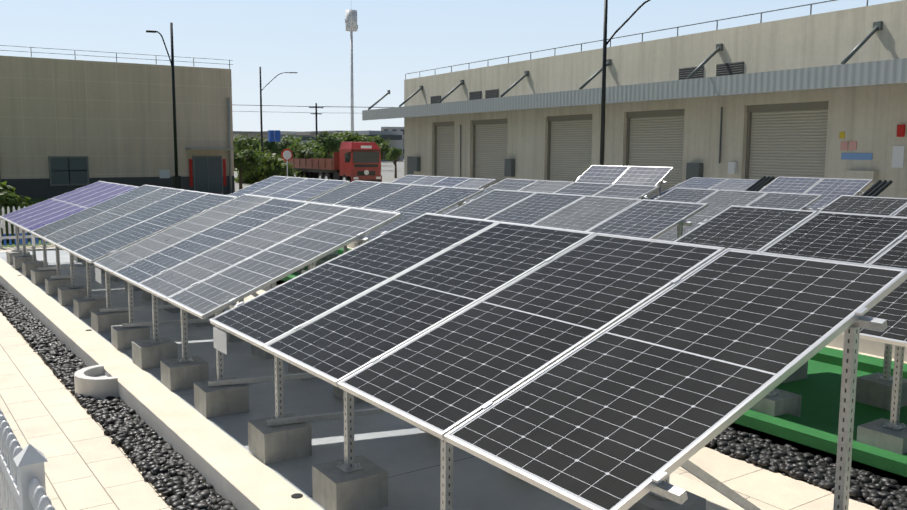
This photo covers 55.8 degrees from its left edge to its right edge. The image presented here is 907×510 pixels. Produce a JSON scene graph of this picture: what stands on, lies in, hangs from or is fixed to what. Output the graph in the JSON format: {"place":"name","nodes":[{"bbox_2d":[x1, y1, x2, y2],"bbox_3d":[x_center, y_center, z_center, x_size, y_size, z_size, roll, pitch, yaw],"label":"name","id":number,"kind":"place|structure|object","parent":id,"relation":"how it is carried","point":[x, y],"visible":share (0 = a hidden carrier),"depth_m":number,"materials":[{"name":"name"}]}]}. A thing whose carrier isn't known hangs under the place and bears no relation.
{"place":"outdoors","nodes":[
{"label":"outdoors","id":0,"kind":"place"},
{"bbox_2d":[3,233,48,245],"bbox_3d":[-7.008,-0.746,24.984,15.685,0.300,0.022,-5,9,-34],"label":"blue fence","id":1,"kind":"object","parent":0,"point":[20,234],"visible":0.06,"depth_m":22.11,"materials":[{"name":"blue metal"}]},
{"bbox_2d":[2,198,52,246],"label":"lawn","id":2,"kind":"structure","parent":0,"point":[36,201],"depth_m":23.09,"materials":[{"name":"green plant"}]},
{"bbox_2d":[0,181,39,241],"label":"bush","id":3,"kind":"object","parent":2,"relation":"on","point":[9,198],"visible":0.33,"depth_m":23.52,"materials":[{"name":"green plant"}]},
{"bbox_2d":[0,245,54,249],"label":"curb","id":4,"kind":"structure","parent":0,"point":[27,247],"depth_m":21.98,"materials":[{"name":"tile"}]},
{"bbox_2d":[1,181,137,230],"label":"solar panel","id":5,"kind":"object","parent":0,"point":[58,209],"visible":0.77,"depth_m":16.32,"materials":[{"name":"glass"}]},
{"bbox_2d":[0,312,171,509],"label":"walkway paving","id":6,"kind":"structure","parent":0,"point":[88,465],"depth_m":7.52,"materials":[{"name":"tile"}]},
{"bbox_2d":[0,409,55,509],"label":"fence","id":7,"kind":"object","parent":6,"relation":"on","point":[22,480],"visible":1,"depth_m":4.01,"materials":[{"name":"white plastic"}]},
{"bbox_2d":[1,219,226,354],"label":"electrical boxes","id":8,"kind":"object","parent":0,"point":[220,339],"visible":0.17,"depth_m":6.92,"materials":[{"name":"grey metal"}]},
{"bbox_2d":[1,176,234,198],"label":"building plinth","id":9,"kind":"structure","parent":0,"point":[36,188],"depth_m":43.80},
{"bbox_2d":[268,130,280,141],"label":"blue road signs","id":10,"kind":"object","parent":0,"point":[273,133],"visible":1,"depth_m":72.51,"materials":[{"name":"blue metal"}]},
{"bbox_2d":[223,159,403,284],"bbox_3d":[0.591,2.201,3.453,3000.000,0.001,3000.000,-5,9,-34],"label":"ground","id":11,"kind":"structure","parent":0,"point":[388,171],"depth_m":92.61,"materials":[{"name":"grey concrete"}]},
{"bbox_2d":[0,206,38,247],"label":"fence","id":12,"kind":"object","parent":11,"relation":"on","point":[9,227],"visible":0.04,"depth_m":21.93,"materials":[{"name":"white plastic"}]},
{"bbox_2d":[0,56,233,178],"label":"building walls","id":13,"kind":"structure","parent":11,"relation":"on","point":[111,119],"depth_m":44.55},
{"bbox_2d":[0,45,232,68],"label":"roof railing","id":14,"kind":"object","parent":13,"relation":"on","point":[116,57],"visible":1,"depth_m":44.11,"materials":[{"name":"grey metal"}]},
{"bbox_2d":[0,98,233,193],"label":"canopy pipes","id":15,"kind":"object","parent":13,"relation":"attached to","point":[229,144],"visible":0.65,"depth_m":47.93,"materials":[{"name":"grey metal"}]},
{"bbox_2d":[48,156,222,194],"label":"window frames","id":16,"kind":"structure","parent":13,"relation":"attached to","point":[86,157],"depth_m":44.09,"materials":[{"name":"black metal"}]},
{"bbox_2d":[51,157,221,194],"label":"building windows","id":17,"kind":"structure","parent":13,"relation":"attached to","point":[211,174],"depth_m":47.22,"materials":[{"name":"glass"}]},
{"bbox_2d":[159,170,169,177],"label":"building notice","id":18,"kind":"object","parent":13,"relation":"attached to","point":[164,173],"visible":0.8,"depth_m":46.36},
{"bbox_2d":[189,159,225,185],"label":"door couplets","id":19,"kind":"object","parent":13,"relation":"attached to","point":[191,174],"depth_m":47.67,"materials":[{"name":"red"}]},
{"bbox_2d":[0,275,259,509],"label":"platform body","id":20,"kind":"object","parent":11,"relation":"on","point":[224,488],"visible":0.09,"depth_m":7.50,"materials":[{"name":"white paint"}]},
{"bbox_2d":[17,275,302,498],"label":"floor drains","id":21,"kind":"object","parent":20,"relation":"on","point":[297,495],"visible":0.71,"depth_m":5.84,"materials":[{"name":"grey metal"}]},
{"bbox_2d":[0,250,581,509],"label":"platform floor","id":22,"kind":"structure","parent":20,"relation":"on","point":[405,455],"depth_m":7.09,"materials":[{"name":"grey concrete"}]},
{"bbox_2d":[0,247,766,509],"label":"platform coping","id":23,"kind":"object","parent":20,"relation":"on","point":[258,483],"visible":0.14,"depth_m":7.27,"materials":[{"name":"beige concrete"}]},
{"bbox_2d":[146,23,180,188],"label":"light pole","id":24,"kind":"object","parent":11,"relation":"on","point":[176,181],"visible":0.92,"depth_m":41.42,"materials":[{"name":"grey metal"}]},
{"bbox_2d":[233,144,262,189],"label":"tree","id":25,"kind":"object","parent":11,"relation":"on","point":[245,163],"visible":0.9,"depth_m":53.93,"materials":[{"name":"green plant"}]},
{"bbox_2d":[233,134,264,155],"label":"tree","id":26,"kind":"object","parent":11,"relation":"on","point":[242,142],"visible":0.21,"depth_m":94.84,"materials":[{"name":"green plant"}]},
{"bbox_2d":[235,147,304,183],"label":"tree","id":27,"kind":"object","parent":11,"relation":"on","point":[272,165],"visible":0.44,"depth_m":62.94,"materials":[{"name":"green plant"}]},
{"bbox_2d":[258,137,293,157],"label":"tree","id":28,"kind":"object","parent":11,"relation":"on","point":[277,148],"visible":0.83,"depth_m":86.79,"materials":[{"name":"green plant"}]},
{"bbox_2d":[259,67,297,154],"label":"street lamp","id":29,"kind":"object","parent":11,"relation":"on","point":[261,89],"depth_m":76.95,"materials":[{"name":"grey metal"}]},
{"bbox_2d":[274,136,299,157],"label":"tree","id":30,"kind":"object","parent":11,"relation":"on","point":[287,138],"visible":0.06,"depth_m":104.76,"materials":[{"name":"green plant"}]},
{"bbox_2d":[283,150,290,176],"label":"speed limit sign","id":31,"kind":"object","parent":11,"relation":"on","point":[286,154],"visible":0.77,"depth_m":60.40,"materials":[{"name":"white metal"}]},
{"bbox_2d":[281,149,292,160],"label":"road sign","id":32,"kind":"object","parent":31,"relation":"attached to","point":[283,157],"visible":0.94,"depth_m":60.34,"materials":[{"name":"white metal"}]},
{"bbox_2d":[283,133,302,141],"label":"tree","id":33,"kind":"object","parent":11,"relation":"on","point":[292,137],"depth_m":137.26,"materials":[{"name":"green plant"}]},
{"bbox_2d":[286,137,324,158],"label":"tree","id":34,"kind":"object","parent":11,"relation":"on","point":[312,146],"visible":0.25,"depth_m":81.29,"materials":[{"name":"green plant"}]},
{"bbox_2d":[294,144,324,158],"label":"bush","id":35,"kind":"object","parent":11,"relation":"on","point":[305,152],"visible":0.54,"depth_m":72.00,"materials":[{"name":"green plant"}]},
{"bbox_2d":[241,103,392,141],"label":"utility pole wires","id":36,"kind":"object","parent":11,"relation":"on","point":[315,107],"visible":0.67,"depth_m":97.50,"materials":[{"name":"grey metal"}]},
{"bbox_2d":[233,130,403,158],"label":"hills","id":37,"kind":"structure","parent":11,"relation":"on","point":[265,134],"depth_m":268.63,"materials":[{"name":"green plant"}]},
{"bbox_2d":[301,129,403,152],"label":"distant buildings","id":38,"kind":"structure","parent":37,"relation":"on","point":[392,137],"depth_m":180.91,"materials":[{"name":"grey"}]},
{"bbox_2d":[306,135,331,158],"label":"tree","id":39,"kind":"object","parent":11,"relation":"on","point":[326,154],"visible":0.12,"depth_m":121.70,"materials":[{"name":"green plant"}]},
{"bbox_2d":[314,130,343,158],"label":"tree","id":40,"kind":"object","parent":11,"relation":"on","point":[328,143],"visible":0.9,"depth_m":95.55,"materials":[{"name":"green plant"}]},
{"bbox_2d":[281,142,384,181],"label":"truck","id":41,"kind":"object","parent":11,"relation":"on","point":[354,161],"visible":0.73,"depth_m":59.69,"materials":[{"name":"red metal"}]},
{"bbox_2d":[329,131,361,154],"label":"tree","id":42,"kind":"object","parent":11,"relation":"on","point":[351,136],"visible":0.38,"depth_m":115.07,"materials":[{"name":"green plant"}]},
{"bbox_2d":[345,10,357,130],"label":"telecom tower","id":43,"kind":"structure","parent":11,"relation":"on","point":[351,21],"depth_m":213.18,"materials":[{"name":"white metal"}]},
{"bbox_2d":[360,135,387,158],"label":"tree","id":44,"kind":"object","parent":11,"relation":"on","point":[374,139],"visible":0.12,"depth_m":132.07,"materials":[{"name":"green plant"}]},
{"bbox_2d":[360,134,390,143],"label":"tree","id":45,"kind":"object","parent":11,"relation":"on","point":[383,140],"visible":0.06,"depth_m":166.85,"materials":[{"name":"green plant"}]},
{"bbox_2d":[377,141,390,159],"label":"tree","id":46,"kind":"object","parent":11,"relation":"on","point":[384,147],"visible":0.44,"depth_m":103.03,"materials":[{"name":"green plant"}]},
{"bbox_2d":[385,147,402,177],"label":"tree","id":47,"kind":"object","parent":11,"relation":"on","point":[394,154],"visible":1,"depth_m":76.87,"materials":[{"name":"green plant"}]},
{"bbox_2d":[261,285,874,505],"bbox_3d":[-1.354,0.986,12.969,0.500,0.001,30.000,-5,9,-34],"label":"pebble bed","id":48,"kind":"object","parent":11,"relation":"on","point":[267,288],"depth_m":7.31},
{"bbox_2d":[705,427,906,509],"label":"pebbles","id":49,"kind":"object","parent":48,"relation":"on","point":[877,491],"visible":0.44,"depth_m":6.86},
{"bbox_2d":[276,247,906,485],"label":"turf bed","id":50,"kind":"object","parent":11,"relation":"on","point":[812,429],"depth_m":7.74,"materials":[{"name":"green plant"}]},
{"bbox_2d":[6,251,906,509],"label":"concrete blocks","id":51,"kind":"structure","parent":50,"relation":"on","point":[334,487],"depth_m":7.69,"materials":[{"name":"concrete"}]},
{"bbox_2d":[11,178,906,509],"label":"panel support frame","id":52,"kind":"object","parent":51,"relation":"on","point":[663,490],"visible":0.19,"depth_m":6.75,"materials":[{"name":"silver metal"}]},
{"bbox_2d":[95,179,657,314],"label":"solar panels","id":53,"kind":"object","parent":52,"relation":"on","point":[224,287],"visible":0.68,"depth_m":9.12,"materials":[{"name":"grey glass"}]},
{"bbox_2d":[32,181,819,260],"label":"solar panels","id":54,"kind":"object","parent":52,"relation":"on","point":[648,219],"visible":0.54,"depth_m":13.08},
{"bbox_2d":[228,166,870,210],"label":"solar panels","id":55,"kind":"object","parent":52,"relation":"on","point":[829,190],"visible":0.5,"depth_m":19.35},
{"bbox_2d":[212,195,906,509],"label":"solar panel array","id":56,"kind":"object","parent":52,"relation":"on","point":[613,417],"visible":1,"depth_m":4.99,"materials":[{"name":"black glass"}]},
{"bbox_2d":[745,176,892,196],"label":"collector tubes","id":57,"kind":"object","parent":52,"relation":"on","point":[877,188],"visible":0.38,"depth_m":15.94,"materials":[{"name":"black glass"}]},
{"bbox_2d":[15,184,904,509],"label":"panel support posts","id":58,"kind":"object","parent":51,"relation":"on","point":[847,416],"visible":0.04,"depth_m":5.67,"materials":[{"name":"silver metal"}]},
{"bbox_2d":[600,0,649,164],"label":"yard light pole","id":59,"kind":"object","parent":11,"relation":"on","point":[603,98],"visible":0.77,"depth_m":30.36,"materials":[{"name":"grey metal"}]},
{"bbox_2d":[347,242,906,361],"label":"platform body","id":60,"kind":"object","parent":11,"relation":"on","point":[872,347],"depth_m":10.87,"materials":[{"name":"white paint"}]},
{"bbox_2d":[347,247,906,363],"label":"paving row","id":61,"kind":"object","parent":11,"relation":"on","point":[825,346],"depth_m":10.90,"materials":[{"name":"tile"}]},
{"bbox_2d":[404,0,906,197],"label":"warehouse walls","id":62,"kind":"structure","parent":11,"relation":"on","point":[868,118],"depth_m":31.19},
{"bbox_2d":[407,156,413,174],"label":"electrical cabinet","id":63,"kind":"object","parent":62,"relation":"attached to","point":[410,171],"depth_m":53.23,"materials":[{"name":"grey metal"}]},
{"bbox_2d":[413,107,722,179],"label":"cabinets and conduits","id":64,"kind":"object","parent":62,"relation":"attached to","point":[694,170],"depth_m":32.03,"materials":[{"name":"grey metal"}]},
{"bbox_2d":[431,61,743,103],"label":"warehouse louvres","id":65,"kind":"object","parent":62,"relation":"attached to","point":[734,68],"visible":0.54,"depth_m":31.69,"materials":[{"name":"grey metal"}]},
{"bbox_2d":[368,21,882,109],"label":"canopy roof struts","id":66,"kind":"object","parent":62,"relation":"attached to","point":[878,26],"visible":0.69,"depth_m":30.51,"materials":[{"name":"grey metal"}]},
{"bbox_2d":[434,101,828,180],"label":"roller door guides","id":67,"kind":"object","parent":62,"relation":"attached to","point":[770,107],"visible":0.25,"depth_m":34.62,"materials":[{"name":"beige"}]},
{"bbox_2d":[436,109,827,198],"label":"warehouse roller doors","id":68,"kind":"structure","parent":62,"relation":"in","point":[788,143],"depth_m":33.90,"materials":[{"name":"grey metal"}]},
{"bbox_2d":[362,58,906,120],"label":"canopy fascia","id":69,"kind":"structure","parent":62,"relation":"attached to","point":[893,71],"depth_m":29.75,"materials":[{"name":"grey metal"}]},
{"bbox_2d":[405,0,867,79],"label":"roof railing","id":70,"kind":"object","parent":62,"relation":"on","point":[651,31],"visible":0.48,"depth_m":33.02,"materials":[{"name":"grey metal"}]},
{"bbox_2d":[728,146,904,173],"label":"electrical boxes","id":71,"kind":"object","parent":62,"relation":"attached to","point":[897,156],"visible":0.88,"depth_m":24.87,"materials":[{"name":"white metal"}]},
{"bbox_2d":[839,132,844,137],"bbox_3d":[11.978,-3.699,26.394,0.020,0.200,0.170,-4,8,-28],"label":"sign","id":72,"kind":"object","parent":62,"relation":"attached to","point":[842,135],"visible":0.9,"depth_m":26.37,"materials":[{"name":"yellow"}]},
{"bbox_2d":[840,141,856,149],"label":"red safety signs","id":73,"kind":"object","parent":62,"relation":"attached to","point":[852,145],"visible":0.88,"depth_m":26.18,"materials":[{"name":"pink"}]},
{"bbox_2d":[841,153,872,159],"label":"blue safety signs","id":74,"kind":"object","parent":62,"relation":"attached to","point":[856,156],"visible":0.9,"depth_m":25.98,"materials":[{"name":"blue"}]},
{"bbox_2d":[843,170,878,185],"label":"concrete block","id":75,"kind":"structure","parent":62,"relation":"attached to","point":[856,174],"depth_m":25.61,"materials":[{"name":"grey concrete"}]},
{"bbox_2d":[897,124,905,136],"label":"fire alarm box","id":76,"kind":"object","parent":62,"relation":"attached to","point":[901,130],"visible":1,"depth_m":24.62,"materials":[{"name":"red metal"}]},
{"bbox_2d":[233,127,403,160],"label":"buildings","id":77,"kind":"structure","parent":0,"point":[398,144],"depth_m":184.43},
{"bbox_2d":[0,0,900,131],"label":"sky","id":78,"kind":"structure","parent":0,"point":[393,39],"materials":[{"name":"blue"}]},
{"bbox_2d":[0,165,906,509],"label":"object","id":79,"kind":"object","parent":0,"point":[726,421],"visible":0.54,"depth_m":5.90,"materials":[{"name":"silver metal"}]},
{"bbox_2d":[244,290,878,509],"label":"paving","id":80,"kind":"structure","parent":0,"point":[757,485],"depth_m":6.59,"materials":[{"name":"tile"}]},
{"label":"pebble bed","id":81,"kind":"object","parent":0,"visible":0},
{"bbox_2d":[0,284,20,304],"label":"pebbles","id":82,"kind":"object","parent":81,"relation":"on","point":[6,297],"visible":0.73,"depth_m":14.34,"materials":[{"name":"grey gravel"}]},
{"bbox_2d":[0,303,236,509],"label":"pebbles","id":83,"kind":"object","parent":81,"relation":"on","point":[164,467],"visible":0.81,"depth_m":7.55,"materials":[{"name":"black gravel"}]},
{"bbox_2d":[74,364,117,399],"bbox_3d":[-3.747,1.341,8.899,0.340,0.230,0.680,-5,9,-34],"label":"ring","id":84,"kind":"object","parent":83,"relation":"on","point":[95,381],"visible":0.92,"depth_m":8.69,"materials":[{"name":"white paint"}]},
{"bbox_2d":[25,314,235,509],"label":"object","id":85,"kind":"structure","parent":83,"relation":"on","point":[153,435],"depth_m":7.21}
]}

